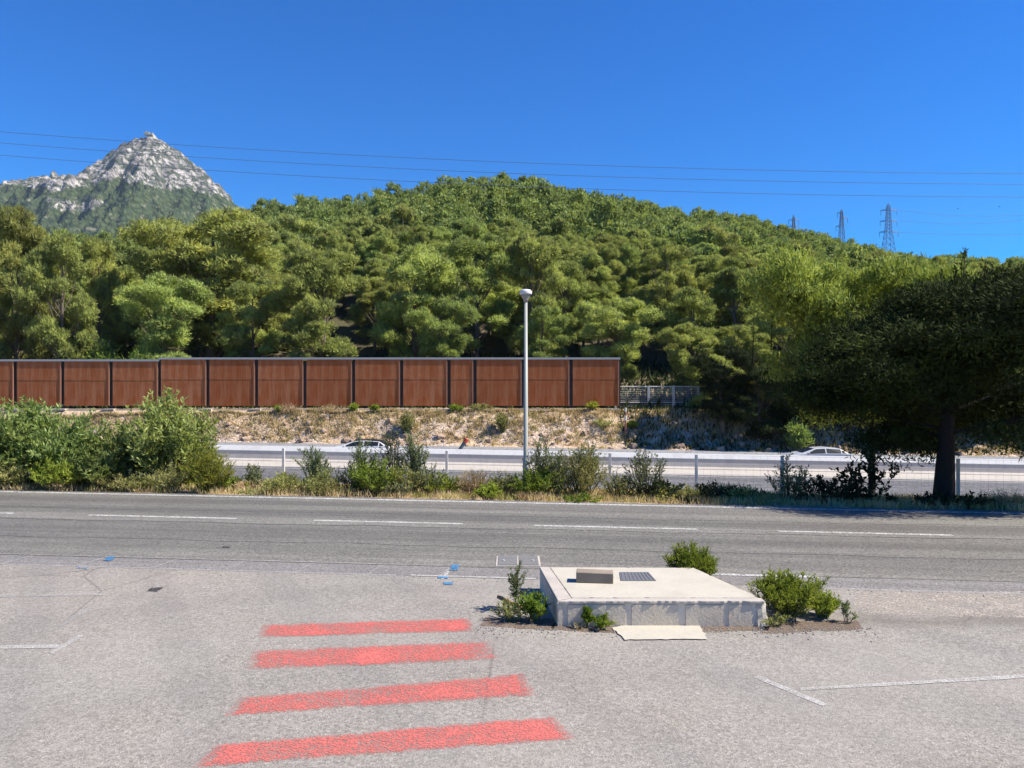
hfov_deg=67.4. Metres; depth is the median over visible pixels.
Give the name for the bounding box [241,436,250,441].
rock
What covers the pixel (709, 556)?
roadside shrub
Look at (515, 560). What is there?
manhole cover
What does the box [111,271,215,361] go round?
pine tree
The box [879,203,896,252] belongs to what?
electricity pylon
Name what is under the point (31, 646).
bay line
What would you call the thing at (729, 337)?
pine tree
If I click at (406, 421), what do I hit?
bank bush
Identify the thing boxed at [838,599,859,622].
weed
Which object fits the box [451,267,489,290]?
pine tree
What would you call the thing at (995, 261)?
pine tree
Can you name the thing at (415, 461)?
tall weed
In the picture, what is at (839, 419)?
pine tree
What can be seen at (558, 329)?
pine tree
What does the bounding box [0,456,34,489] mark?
verge bush
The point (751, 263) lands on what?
pine tree
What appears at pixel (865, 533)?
lane dash
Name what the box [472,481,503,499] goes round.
scrub plant
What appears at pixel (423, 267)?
pine tree
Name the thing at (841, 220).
electricity pylon
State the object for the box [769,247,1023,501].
roadside tree
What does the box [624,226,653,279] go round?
pine tree
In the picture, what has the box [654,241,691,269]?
pine tree
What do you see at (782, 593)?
rounded shrub
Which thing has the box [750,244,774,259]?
pine tree
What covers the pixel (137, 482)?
scrub plant
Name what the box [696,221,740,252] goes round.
pine tree
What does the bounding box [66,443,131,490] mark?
verge bush
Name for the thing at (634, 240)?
pine tree
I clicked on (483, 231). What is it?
pine tree
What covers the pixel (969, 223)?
power line
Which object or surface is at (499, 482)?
verge bush
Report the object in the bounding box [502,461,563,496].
verge bush
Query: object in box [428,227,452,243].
pine tree
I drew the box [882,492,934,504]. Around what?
dark shrub
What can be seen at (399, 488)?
scrub plant
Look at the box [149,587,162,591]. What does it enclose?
oil stain
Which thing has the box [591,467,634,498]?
verge bush
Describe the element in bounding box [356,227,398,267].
pine tree
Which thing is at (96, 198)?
mountain
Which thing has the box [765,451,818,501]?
twiggy shrub
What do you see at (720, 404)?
oak tree
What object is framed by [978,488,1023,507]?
dry tuft
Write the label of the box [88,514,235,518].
lane dash
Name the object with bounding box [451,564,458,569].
blue survey mark
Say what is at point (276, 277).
pine tree
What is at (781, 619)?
dry weed
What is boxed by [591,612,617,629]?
weed
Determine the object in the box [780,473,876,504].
verge bush
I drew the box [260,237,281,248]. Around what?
pine tree
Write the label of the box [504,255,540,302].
pine tree
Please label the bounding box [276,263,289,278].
pine tree
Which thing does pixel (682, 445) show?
rock
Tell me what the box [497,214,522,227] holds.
pine tree
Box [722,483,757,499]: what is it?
scrub plant
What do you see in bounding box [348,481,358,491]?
scrub plant
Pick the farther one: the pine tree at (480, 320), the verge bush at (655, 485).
the pine tree at (480, 320)
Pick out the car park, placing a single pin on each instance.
(139, 674)
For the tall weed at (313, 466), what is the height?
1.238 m
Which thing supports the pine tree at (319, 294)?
on the ground at (364, 345)
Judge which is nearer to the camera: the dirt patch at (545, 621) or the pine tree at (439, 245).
the dirt patch at (545, 621)
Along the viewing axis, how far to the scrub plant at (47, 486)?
19.37 m
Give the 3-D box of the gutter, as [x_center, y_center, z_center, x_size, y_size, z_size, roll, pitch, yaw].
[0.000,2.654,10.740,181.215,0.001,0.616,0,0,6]
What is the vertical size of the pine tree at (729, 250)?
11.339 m
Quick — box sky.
[0,0,1023,263]
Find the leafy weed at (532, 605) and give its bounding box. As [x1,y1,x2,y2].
[511,591,550,621]
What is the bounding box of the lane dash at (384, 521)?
[313,520,462,523]
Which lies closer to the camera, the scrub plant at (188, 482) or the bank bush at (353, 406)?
the scrub plant at (188, 482)
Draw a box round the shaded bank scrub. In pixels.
[616,404,1023,455]
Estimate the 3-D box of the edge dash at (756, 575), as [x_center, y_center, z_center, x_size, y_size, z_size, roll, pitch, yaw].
[3.475,2.646,10.617,1.472,0.001,0.109,0,0,6]
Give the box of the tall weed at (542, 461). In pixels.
[522,430,557,493]
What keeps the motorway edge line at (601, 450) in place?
on the motorway far carriageway
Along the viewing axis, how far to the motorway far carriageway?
59.52 m
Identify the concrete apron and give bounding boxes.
[612,625,706,639]
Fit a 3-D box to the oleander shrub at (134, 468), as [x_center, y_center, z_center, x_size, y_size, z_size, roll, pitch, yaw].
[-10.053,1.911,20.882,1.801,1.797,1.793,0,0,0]
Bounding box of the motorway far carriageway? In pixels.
[210,442,1023,458]
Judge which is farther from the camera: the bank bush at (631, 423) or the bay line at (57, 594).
the bank bush at (631, 423)
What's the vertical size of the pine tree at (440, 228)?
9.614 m
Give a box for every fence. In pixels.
[225,448,1023,497]
[614,386,699,408]
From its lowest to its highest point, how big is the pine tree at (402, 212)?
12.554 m
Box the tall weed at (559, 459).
[544,451,574,497]
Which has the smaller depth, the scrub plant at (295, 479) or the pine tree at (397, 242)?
the scrub plant at (295, 479)
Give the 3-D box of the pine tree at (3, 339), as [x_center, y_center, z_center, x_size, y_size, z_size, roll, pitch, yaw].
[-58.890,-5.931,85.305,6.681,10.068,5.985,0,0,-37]
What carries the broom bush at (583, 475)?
on the ground at (364, 345)
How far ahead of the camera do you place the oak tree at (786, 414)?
61.44 m
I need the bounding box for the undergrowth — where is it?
[1,348,766,408]
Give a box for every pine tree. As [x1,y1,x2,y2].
[0,203,68,394]
[0,265,15,312]
[0,271,25,357]
[0,290,15,317]
[0,329,13,348]
[9,230,99,361]
[12,316,77,361]
[57,235,132,361]
[63,285,96,328]
[69,279,81,294]
[74,243,104,262]
[79,273,107,320]
[92,264,144,358]
[100,274,143,353]
[104,252,141,268]
[105,298,158,353]
[108,206,286,377]
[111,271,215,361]
[112,238,141,255]
[136,233,167,249]
[136,247,154,280]
[143,246,163,280]
[178,315,208,356]
[194,291,221,356]
[200,237,211,245]
[213,275,285,360]
[235,259,282,347]
[250,272,280,356]
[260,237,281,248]
[260,272,319,355]
[261,218,287,230]
[267,238,311,259]
[268,246,361,376]
[269,227,296,250]
[270,255,289,274]
[273,286,315,352]
[274,243,292,252]
[275,213,321,250]
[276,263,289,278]
[291,277,340,319]
[313,229,352,250]
[316,224,362,253]
[321,233,350,316]
[325,221,345,244]
[340,246,354,311]
[343,215,373,248]
[343,280,395,354]
[344,233,364,263]
[347,257,387,330]
[351,236,388,294]
[352,242,378,286]
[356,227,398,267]
[358,223,384,237]
[364,265,412,318]
[366,240,469,360]
[368,257,390,310]
[373,203,416,241]
[373,280,416,350]
[390,233,414,242]
[390,239,403,263]
[396,230,427,254]
[404,224,440,251]
[404,296,482,406]
[409,279,437,342]
[425,240,451,317]
[426,225,453,242]
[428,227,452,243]
[428,231,518,360]
[449,217,475,230]
[450,222,493,270]
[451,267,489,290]
[465,217,488,239]
[471,275,517,339]
[478,225,519,270]
[480,281,535,356]
[485,242,522,287]
[486,222,498,234]
[488,232,511,290]
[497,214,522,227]
[502,227,528,240]
[503,232,574,356]
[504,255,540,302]
[515,304,573,356]
[516,280,562,324]
[523,228,536,238]
[533,215,572,237]
[541,239,570,277]
[551,233,587,245]
[551,260,591,356]
[555,244,597,301]
[562,251,620,343]
[566,280,609,346]
[572,240,612,257]
[575,288,613,346]
[575,295,664,382]
[582,261,619,340]
[584,232,610,242]
[595,233,628,294]
[596,242,631,298]
[608,234,643,288]
[610,242,644,293]
[610,284,662,352]
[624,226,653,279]
[628,243,697,365]
[629,233,656,262]
[633,247,677,297]
[651,237,669,270]
[651,286,722,396]
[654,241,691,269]
[654,321,718,406]
[658,268,713,341]
[678,243,720,279]
[678,275,725,329]
[679,353,755,409]
[684,225,720,257]
[687,241,707,259]
[687,254,726,278]
[689,254,729,264]
[693,261,728,327]
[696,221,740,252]
[701,255,748,328]
[703,265,772,349]
[709,324,772,380]
[718,244,751,257]
[735,252,754,302]
[736,311,808,365]
[737,257,777,324]
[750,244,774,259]
[788,239,820,258]
[792,379,859,428]
[823,257,859,270]
[862,248,892,266]
[884,250,900,258]
[929,255,946,266]
[945,261,965,267]
[969,260,993,276]
[970,256,1000,267]
[988,264,1018,276]
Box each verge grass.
[0,476,1023,511]
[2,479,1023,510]
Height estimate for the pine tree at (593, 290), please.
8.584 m
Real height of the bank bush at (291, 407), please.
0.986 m
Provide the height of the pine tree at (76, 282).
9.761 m
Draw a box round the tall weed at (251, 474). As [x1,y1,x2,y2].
[242,462,269,482]
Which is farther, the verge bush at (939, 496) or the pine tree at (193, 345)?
the pine tree at (193, 345)
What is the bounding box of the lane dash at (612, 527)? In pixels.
[534,525,695,529]
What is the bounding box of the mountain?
[0,134,246,237]
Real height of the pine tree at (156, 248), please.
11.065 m
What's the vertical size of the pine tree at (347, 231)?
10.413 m
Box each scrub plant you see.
[35,481,80,490]
[117,473,161,491]
[123,478,150,491]
[177,475,195,486]
[211,471,242,489]
[232,477,263,489]
[236,485,268,495]
[253,477,260,487]
[259,478,278,495]
[266,477,286,494]
[275,467,289,480]
[288,473,297,484]
[310,478,346,496]
[336,486,356,496]
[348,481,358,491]
[384,481,412,497]
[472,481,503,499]
[499,488,525,498]
[515,489,552,500]
[560,490,603,501]
[636,489,676,499]
[656,486,688,499]
[675,495,696,503]
[704,481,738,495]
[717,485,738,495]
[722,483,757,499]
[724,484,752,500]
[736,488,765,495]
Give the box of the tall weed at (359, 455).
[341,433,377,491]
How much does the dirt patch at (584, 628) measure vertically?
0.001 m
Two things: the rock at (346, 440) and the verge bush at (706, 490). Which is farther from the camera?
the rock at (346, 440)
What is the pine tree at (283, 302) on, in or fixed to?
on the ground at (364, 345)
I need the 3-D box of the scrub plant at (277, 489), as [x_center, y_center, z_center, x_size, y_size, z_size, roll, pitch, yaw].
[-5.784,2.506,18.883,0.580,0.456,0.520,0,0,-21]
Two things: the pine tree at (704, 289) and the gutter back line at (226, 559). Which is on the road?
the gutter back line at (226, 559)
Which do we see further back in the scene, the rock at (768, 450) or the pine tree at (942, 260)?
the pine tree at (942, 260)
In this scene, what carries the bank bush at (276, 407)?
on the ground at (364, 345)
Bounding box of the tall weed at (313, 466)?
[290,444,340,488]
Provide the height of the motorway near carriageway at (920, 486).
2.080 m
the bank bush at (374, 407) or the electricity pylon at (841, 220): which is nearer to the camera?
the bank bush at (374, 407)
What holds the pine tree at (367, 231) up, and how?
on the ground at (364, 345)
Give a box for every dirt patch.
[480,617,555,630]
[552,625,615,632]
[701,626,768,631]
[763,620,860,632]
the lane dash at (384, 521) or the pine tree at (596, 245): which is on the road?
the lane dash at (384, 521)
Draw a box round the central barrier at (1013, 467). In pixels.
[205,445,1023,475]
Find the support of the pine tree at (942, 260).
on the ground at (364, 345)
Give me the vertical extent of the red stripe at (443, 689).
0.001 m
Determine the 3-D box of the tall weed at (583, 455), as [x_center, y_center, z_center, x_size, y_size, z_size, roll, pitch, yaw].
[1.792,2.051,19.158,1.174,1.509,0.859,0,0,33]
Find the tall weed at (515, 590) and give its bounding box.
[507,561,530,602]
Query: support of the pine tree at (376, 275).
on the ground at (364, 345)
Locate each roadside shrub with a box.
[662,540,719,574]
[694,546,718,575]
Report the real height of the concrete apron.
0.001 m
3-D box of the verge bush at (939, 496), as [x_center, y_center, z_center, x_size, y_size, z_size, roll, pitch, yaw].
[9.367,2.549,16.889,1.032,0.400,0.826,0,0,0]
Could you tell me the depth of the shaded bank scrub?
61.99 m
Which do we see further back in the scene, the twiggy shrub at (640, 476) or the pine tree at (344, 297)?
the pine tree at (344, 297)
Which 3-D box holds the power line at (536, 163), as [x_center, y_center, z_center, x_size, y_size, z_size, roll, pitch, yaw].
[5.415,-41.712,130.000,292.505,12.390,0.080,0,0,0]
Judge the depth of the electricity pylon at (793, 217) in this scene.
849.67 m
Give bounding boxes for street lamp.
[520,289,531,485]
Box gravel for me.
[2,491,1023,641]
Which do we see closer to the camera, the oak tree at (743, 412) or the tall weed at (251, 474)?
the tall weed at (251, 474)
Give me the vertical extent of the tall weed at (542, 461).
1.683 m
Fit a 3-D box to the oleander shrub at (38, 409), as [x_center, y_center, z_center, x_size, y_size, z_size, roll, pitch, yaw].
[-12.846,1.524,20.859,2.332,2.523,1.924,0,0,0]
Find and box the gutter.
[0,555,1023,593]
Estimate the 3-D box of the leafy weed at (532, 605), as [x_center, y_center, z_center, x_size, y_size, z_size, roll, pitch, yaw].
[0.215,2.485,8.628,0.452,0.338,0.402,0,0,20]
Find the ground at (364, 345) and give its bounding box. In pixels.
[0,225,1023,581]
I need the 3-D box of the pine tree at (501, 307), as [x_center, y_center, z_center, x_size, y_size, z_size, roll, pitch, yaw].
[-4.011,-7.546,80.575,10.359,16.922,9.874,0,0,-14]
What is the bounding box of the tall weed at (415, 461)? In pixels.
[397,425,429,492]
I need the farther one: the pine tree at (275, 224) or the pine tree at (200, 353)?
the pine tree at (275, 224)
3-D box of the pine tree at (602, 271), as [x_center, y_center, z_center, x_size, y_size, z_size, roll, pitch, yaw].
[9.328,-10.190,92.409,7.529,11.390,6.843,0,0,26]
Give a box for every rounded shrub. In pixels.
[745,563,837,617]
[811,589,841,617]
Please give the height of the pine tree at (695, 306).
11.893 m
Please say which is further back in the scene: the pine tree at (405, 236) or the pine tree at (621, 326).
the pine tree at (405, 236)
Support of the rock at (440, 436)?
on the ground at (364, 345)
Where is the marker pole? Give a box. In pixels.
[625,408,626,433]
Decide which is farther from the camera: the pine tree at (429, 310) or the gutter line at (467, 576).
the pine tree at (429, 310)
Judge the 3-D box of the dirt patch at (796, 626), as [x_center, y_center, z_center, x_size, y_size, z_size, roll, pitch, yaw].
[3.258,2.647,8.388,1.249,0.001,0.400,0,0,-5]
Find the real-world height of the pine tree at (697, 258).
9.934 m
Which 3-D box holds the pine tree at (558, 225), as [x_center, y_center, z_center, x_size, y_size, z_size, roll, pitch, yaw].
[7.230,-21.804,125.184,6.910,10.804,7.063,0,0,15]
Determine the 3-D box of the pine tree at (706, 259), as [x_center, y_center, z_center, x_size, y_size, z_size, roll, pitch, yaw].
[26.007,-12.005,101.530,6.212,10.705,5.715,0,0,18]
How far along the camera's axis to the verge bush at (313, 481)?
18.84 m
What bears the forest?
on the ground at (364, 345)
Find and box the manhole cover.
[496,556,540,565]
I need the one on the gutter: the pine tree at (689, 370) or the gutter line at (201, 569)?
the gutter line at (201, 569)
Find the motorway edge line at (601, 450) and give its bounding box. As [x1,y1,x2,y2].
[233,443,1022,458]
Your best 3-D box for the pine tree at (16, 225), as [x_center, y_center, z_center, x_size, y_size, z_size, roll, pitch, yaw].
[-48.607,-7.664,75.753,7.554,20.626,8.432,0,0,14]
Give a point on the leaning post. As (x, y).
(464, 442)
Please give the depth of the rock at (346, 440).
62.45 m
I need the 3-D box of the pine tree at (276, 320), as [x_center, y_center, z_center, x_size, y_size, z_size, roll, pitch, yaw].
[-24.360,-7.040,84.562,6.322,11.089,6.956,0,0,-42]
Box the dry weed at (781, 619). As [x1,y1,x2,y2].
[759,612,790,626]
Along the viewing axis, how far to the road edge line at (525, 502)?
17.15 m
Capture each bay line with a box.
[0,645,58,648]
[1,594,103,596]
[50,635,83,653]
[56,607,89,626]
[754,676,826,705]
[800,674,1023,690]
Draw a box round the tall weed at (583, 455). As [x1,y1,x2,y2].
[569,437,610,493]
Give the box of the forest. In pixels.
[2,170,1023,268]
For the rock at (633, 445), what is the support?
on the ground at (364, 345)
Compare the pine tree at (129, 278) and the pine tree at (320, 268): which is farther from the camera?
the pine tree at (129, 278)
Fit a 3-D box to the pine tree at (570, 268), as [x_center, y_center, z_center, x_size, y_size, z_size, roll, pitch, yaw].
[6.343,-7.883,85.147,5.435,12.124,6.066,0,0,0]
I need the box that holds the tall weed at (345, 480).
[328,461,355,489]
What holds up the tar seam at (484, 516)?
on the road
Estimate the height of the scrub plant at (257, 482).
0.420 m
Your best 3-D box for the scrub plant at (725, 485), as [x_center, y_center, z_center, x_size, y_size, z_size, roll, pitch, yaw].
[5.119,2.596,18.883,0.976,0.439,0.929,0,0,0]
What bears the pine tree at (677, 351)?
on the ground at (364, 345)
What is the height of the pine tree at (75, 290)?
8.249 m
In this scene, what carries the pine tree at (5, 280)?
on the ground at (364, 345)
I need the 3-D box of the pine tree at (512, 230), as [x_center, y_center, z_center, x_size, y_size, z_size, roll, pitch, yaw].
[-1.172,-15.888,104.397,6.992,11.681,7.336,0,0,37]
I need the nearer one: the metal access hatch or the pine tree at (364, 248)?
the metal access hatch
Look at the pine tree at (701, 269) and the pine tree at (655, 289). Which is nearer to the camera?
the pine tree at (655, 289)
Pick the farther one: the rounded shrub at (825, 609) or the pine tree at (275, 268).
the pine tree at (275, 268)
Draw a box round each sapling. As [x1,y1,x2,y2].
[81,333,123,407]
[118,347,155,407]
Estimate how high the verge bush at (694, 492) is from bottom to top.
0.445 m
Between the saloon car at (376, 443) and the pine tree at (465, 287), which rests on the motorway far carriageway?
the saloon car at (376, 443)
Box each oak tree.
[685,344,763,437]
[728,365,790,441]
[760,366,822,428]
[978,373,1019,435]
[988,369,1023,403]
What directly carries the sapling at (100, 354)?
on the ground at (364, 345)
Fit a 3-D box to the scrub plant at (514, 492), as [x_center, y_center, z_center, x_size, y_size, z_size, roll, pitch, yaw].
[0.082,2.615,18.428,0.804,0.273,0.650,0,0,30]
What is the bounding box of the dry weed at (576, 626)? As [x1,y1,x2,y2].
[570,620,585,628]
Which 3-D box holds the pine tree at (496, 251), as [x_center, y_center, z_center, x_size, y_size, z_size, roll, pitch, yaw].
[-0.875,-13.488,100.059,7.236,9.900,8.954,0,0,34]
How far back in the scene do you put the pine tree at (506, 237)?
97.49 m
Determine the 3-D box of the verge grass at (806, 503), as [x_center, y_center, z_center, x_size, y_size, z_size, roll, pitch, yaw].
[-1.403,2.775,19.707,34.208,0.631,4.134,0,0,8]
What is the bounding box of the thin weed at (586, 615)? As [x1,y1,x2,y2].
[580,605,594,627]
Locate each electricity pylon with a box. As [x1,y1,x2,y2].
[788,215,798,228]
[836,209,847,239]
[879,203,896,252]
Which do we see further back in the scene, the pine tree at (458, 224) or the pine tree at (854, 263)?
the pine tree at (458, 224)
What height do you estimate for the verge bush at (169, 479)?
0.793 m
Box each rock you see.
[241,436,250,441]
[298,437,305,441]
[342,438,353,442]
[436,434,445,439]
[581,430,588,435]
[630,443,636,448]
[674,443,684,447]
[715,446,724,450]
[737,440,745,446]
[764,448,772,451]
[955,451,964,455]
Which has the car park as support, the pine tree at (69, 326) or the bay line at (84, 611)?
the bay line at (84, 611)
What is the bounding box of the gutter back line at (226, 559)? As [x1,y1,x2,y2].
[3,553,440,565]
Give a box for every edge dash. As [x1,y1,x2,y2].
[713,573,818,577]
[800,587,1023,594]
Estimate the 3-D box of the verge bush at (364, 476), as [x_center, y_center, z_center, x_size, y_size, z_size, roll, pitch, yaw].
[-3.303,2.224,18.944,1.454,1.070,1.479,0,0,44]
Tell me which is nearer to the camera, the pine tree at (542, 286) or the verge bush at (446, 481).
the verge bush at (446, 481)
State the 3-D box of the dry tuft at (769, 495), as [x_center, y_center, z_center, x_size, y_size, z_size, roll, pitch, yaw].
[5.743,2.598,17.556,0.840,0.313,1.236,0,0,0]
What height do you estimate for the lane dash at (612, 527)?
0.001 m
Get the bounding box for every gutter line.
[2,563,394,575]
[411,574,535,578]
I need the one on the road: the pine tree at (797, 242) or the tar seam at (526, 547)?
the tar seam at (526, 547)
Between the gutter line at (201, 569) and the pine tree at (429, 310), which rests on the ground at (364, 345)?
the pine tree at (429, 310)
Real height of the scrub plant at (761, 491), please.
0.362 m
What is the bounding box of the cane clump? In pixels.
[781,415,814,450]
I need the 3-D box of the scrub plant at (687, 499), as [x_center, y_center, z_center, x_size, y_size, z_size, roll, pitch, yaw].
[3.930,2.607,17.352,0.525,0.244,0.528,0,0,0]
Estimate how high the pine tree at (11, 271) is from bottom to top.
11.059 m
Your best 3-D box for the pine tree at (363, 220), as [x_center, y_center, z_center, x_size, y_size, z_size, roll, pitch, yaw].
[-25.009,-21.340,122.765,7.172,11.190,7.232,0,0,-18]
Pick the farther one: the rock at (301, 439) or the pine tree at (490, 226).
the pine tree at (490, 226)
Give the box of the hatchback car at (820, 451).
[782,446,852,455]
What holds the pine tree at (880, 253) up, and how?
on the ground at (364, 345)
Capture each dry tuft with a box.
[232,476,264,488]
[453,467,496,495]
[746,490,776,505]
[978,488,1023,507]
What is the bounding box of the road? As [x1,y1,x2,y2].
[0,490,1023,581]
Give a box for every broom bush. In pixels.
[172,441,236,493]
[549,444,612,495]
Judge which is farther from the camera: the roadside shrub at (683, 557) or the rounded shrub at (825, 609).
the roadside shrub at (683, 557)
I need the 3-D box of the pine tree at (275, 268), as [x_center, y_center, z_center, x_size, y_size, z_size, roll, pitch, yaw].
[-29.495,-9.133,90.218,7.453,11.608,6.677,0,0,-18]
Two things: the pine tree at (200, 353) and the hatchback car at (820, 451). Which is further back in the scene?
the pine tree at (200, 353)
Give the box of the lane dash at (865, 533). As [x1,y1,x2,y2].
[777,530,952,535]
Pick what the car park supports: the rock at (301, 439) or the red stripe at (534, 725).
the red stripe at (534, 725)
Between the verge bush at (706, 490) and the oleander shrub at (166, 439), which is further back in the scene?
the oleander shrub at (166, 439)
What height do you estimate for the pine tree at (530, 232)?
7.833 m
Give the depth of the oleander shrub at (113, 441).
20.25 m
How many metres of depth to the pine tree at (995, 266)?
100.70 m
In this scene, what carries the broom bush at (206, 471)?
on the ground at (364, 345)
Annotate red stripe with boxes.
[200,717,569,765]
[229,675,530,714]
[254,642,492,667]
[263,619,471,636]
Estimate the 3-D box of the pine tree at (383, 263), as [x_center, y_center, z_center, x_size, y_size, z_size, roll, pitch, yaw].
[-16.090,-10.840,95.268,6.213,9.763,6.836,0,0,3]
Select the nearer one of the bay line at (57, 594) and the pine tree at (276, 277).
the bay line at (57, 594)
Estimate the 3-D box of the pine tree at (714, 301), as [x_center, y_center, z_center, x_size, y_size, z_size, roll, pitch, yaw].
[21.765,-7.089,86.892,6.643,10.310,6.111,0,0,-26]
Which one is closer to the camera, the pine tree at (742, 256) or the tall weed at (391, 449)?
the tall weed at (391, 449)
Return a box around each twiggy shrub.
[622,445,668,495]
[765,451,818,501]
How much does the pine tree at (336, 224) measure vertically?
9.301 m
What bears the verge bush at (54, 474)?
on the ground at (364, 345)
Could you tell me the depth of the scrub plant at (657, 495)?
17.86 m
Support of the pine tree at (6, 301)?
on the ground at (364, 345)
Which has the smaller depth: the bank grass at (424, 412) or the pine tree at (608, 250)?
the bank grass at (424, 412)
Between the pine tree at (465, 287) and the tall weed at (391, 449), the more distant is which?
the pine tree at (465, 287)
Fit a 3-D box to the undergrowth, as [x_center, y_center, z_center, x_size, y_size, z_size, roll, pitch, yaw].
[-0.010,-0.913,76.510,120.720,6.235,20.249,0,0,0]
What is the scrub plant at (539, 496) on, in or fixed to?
on the ground at (364, 345)
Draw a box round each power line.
[0,131,1023,173]
[3,155,970,196]
[5,143,951,183]
[898,210,1018,215]
[899,232,1012,234]
[907,220,1020,223]
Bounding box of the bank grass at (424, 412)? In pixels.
[47,407,1020,455]
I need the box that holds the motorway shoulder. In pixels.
[172,460,1023,480]
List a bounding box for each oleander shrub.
[0,395,67,486]
[0,396,56,486]
[25,408,115,486]
[84,419,141,483]
[115,385,220,487]
[115,428,164,479]
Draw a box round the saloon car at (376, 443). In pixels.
[335,439,393,447]
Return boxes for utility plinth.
[539,567,767,626]
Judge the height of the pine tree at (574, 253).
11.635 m
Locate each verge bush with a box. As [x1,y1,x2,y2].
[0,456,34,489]
[24,455,84,490]
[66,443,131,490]
[97,470,146,491]
[136,463,187,492]
[261,472,307,494]
[297,467,345,495]
[346,452,408,495]
[385,463,433,495]
[415,470,465,495]
[486,471,515,492]
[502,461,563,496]
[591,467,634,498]
[613,474,685,500]
[678,483,714,498]
[694,479,721,500]
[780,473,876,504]
[913,489,958,508]
[955,490,995,509]
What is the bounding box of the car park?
[0,564,1023,767]
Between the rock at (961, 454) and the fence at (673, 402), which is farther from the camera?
the fence at (673, 402)
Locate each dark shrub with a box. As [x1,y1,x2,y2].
[830,441,899,500]
[834,485,887,502]
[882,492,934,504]
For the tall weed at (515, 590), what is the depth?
8.97 m
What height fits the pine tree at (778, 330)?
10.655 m
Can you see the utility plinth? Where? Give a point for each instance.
(665, 596)
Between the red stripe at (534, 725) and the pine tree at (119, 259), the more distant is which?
the pine tree at (119, 259)
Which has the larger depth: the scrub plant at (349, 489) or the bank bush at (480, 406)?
the bank bush at (480, 406)
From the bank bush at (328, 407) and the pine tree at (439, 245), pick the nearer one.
the bank bush at (328, 407)
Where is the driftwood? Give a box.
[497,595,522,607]
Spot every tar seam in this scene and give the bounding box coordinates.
[0,517,1023,539]
[7,535,1023,559]
[51,507,1023,526]
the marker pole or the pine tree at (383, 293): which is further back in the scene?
the pine tree at (383, 293)
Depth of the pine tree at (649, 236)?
114.87 m
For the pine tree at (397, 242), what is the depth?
109.90 m
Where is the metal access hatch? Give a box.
[576,568,612,583]
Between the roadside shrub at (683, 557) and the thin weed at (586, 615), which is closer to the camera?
the thin weed at (586, 615)
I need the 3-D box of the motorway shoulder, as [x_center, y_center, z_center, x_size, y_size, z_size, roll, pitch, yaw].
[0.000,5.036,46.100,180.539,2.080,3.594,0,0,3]
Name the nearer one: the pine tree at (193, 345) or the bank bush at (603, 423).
the bank bush at (603, 423)
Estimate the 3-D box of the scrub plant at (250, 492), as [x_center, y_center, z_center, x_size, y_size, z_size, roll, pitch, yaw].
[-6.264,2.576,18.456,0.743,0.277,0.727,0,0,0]
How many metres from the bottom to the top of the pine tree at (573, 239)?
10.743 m
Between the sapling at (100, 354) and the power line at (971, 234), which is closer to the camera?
the sapling at (100, 354)
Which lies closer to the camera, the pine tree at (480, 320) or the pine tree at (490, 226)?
the pine tree at (480, 320)
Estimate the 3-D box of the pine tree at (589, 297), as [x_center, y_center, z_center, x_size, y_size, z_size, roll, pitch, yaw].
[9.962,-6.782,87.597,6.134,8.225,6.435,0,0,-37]
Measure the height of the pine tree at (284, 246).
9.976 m
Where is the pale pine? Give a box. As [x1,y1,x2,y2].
[733,239,979,493]
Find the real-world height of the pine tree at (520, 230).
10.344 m
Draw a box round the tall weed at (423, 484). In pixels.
[412,461,448,494]
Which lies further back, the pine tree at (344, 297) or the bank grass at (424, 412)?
the pine tree at (344, 297)
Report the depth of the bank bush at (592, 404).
64.92 m
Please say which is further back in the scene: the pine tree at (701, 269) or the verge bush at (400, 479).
the pine tree at (701, 269)
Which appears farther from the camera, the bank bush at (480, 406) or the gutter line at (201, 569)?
the bank bush at (480, 406)
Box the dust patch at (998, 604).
[853,591,1023,617]
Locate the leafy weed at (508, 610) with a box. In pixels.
[490,595,526,621]
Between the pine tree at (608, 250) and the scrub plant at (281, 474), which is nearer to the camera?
the scrub plant at (281, 474)
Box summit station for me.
[144,131,152,135]
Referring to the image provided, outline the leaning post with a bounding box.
[459,438,468,448]
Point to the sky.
(932, 89)
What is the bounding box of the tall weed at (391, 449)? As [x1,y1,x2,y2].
[371,423,407,493]
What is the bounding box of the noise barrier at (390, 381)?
[0,357,619,410]
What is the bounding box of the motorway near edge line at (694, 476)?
[242,467,1015,482]
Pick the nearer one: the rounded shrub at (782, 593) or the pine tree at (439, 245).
the rounded shrub at (782, 593)
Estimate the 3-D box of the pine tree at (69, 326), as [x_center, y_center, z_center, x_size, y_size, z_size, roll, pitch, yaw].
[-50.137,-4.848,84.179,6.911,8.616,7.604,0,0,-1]
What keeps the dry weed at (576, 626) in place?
on the dirt patch at (584, 628)
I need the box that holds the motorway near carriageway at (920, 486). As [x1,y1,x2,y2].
[21,465,1023,498]
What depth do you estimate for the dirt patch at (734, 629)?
8.31 m
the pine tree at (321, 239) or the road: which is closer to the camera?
the road
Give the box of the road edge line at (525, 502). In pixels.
[0,491,1023,513]
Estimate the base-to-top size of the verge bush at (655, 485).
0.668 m
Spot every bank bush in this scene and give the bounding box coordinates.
[274,404,285,412]
[277,402,300,412]
[314,403,348,412]
[348,402,358,410]
[369,403,379,410]
[398,410,417,432]
[448,404,464,410]
[468,402,494,410]
[494,411,513,432]
[585,401,599,409]
[592,418,613,426]
[627,419,638,428]

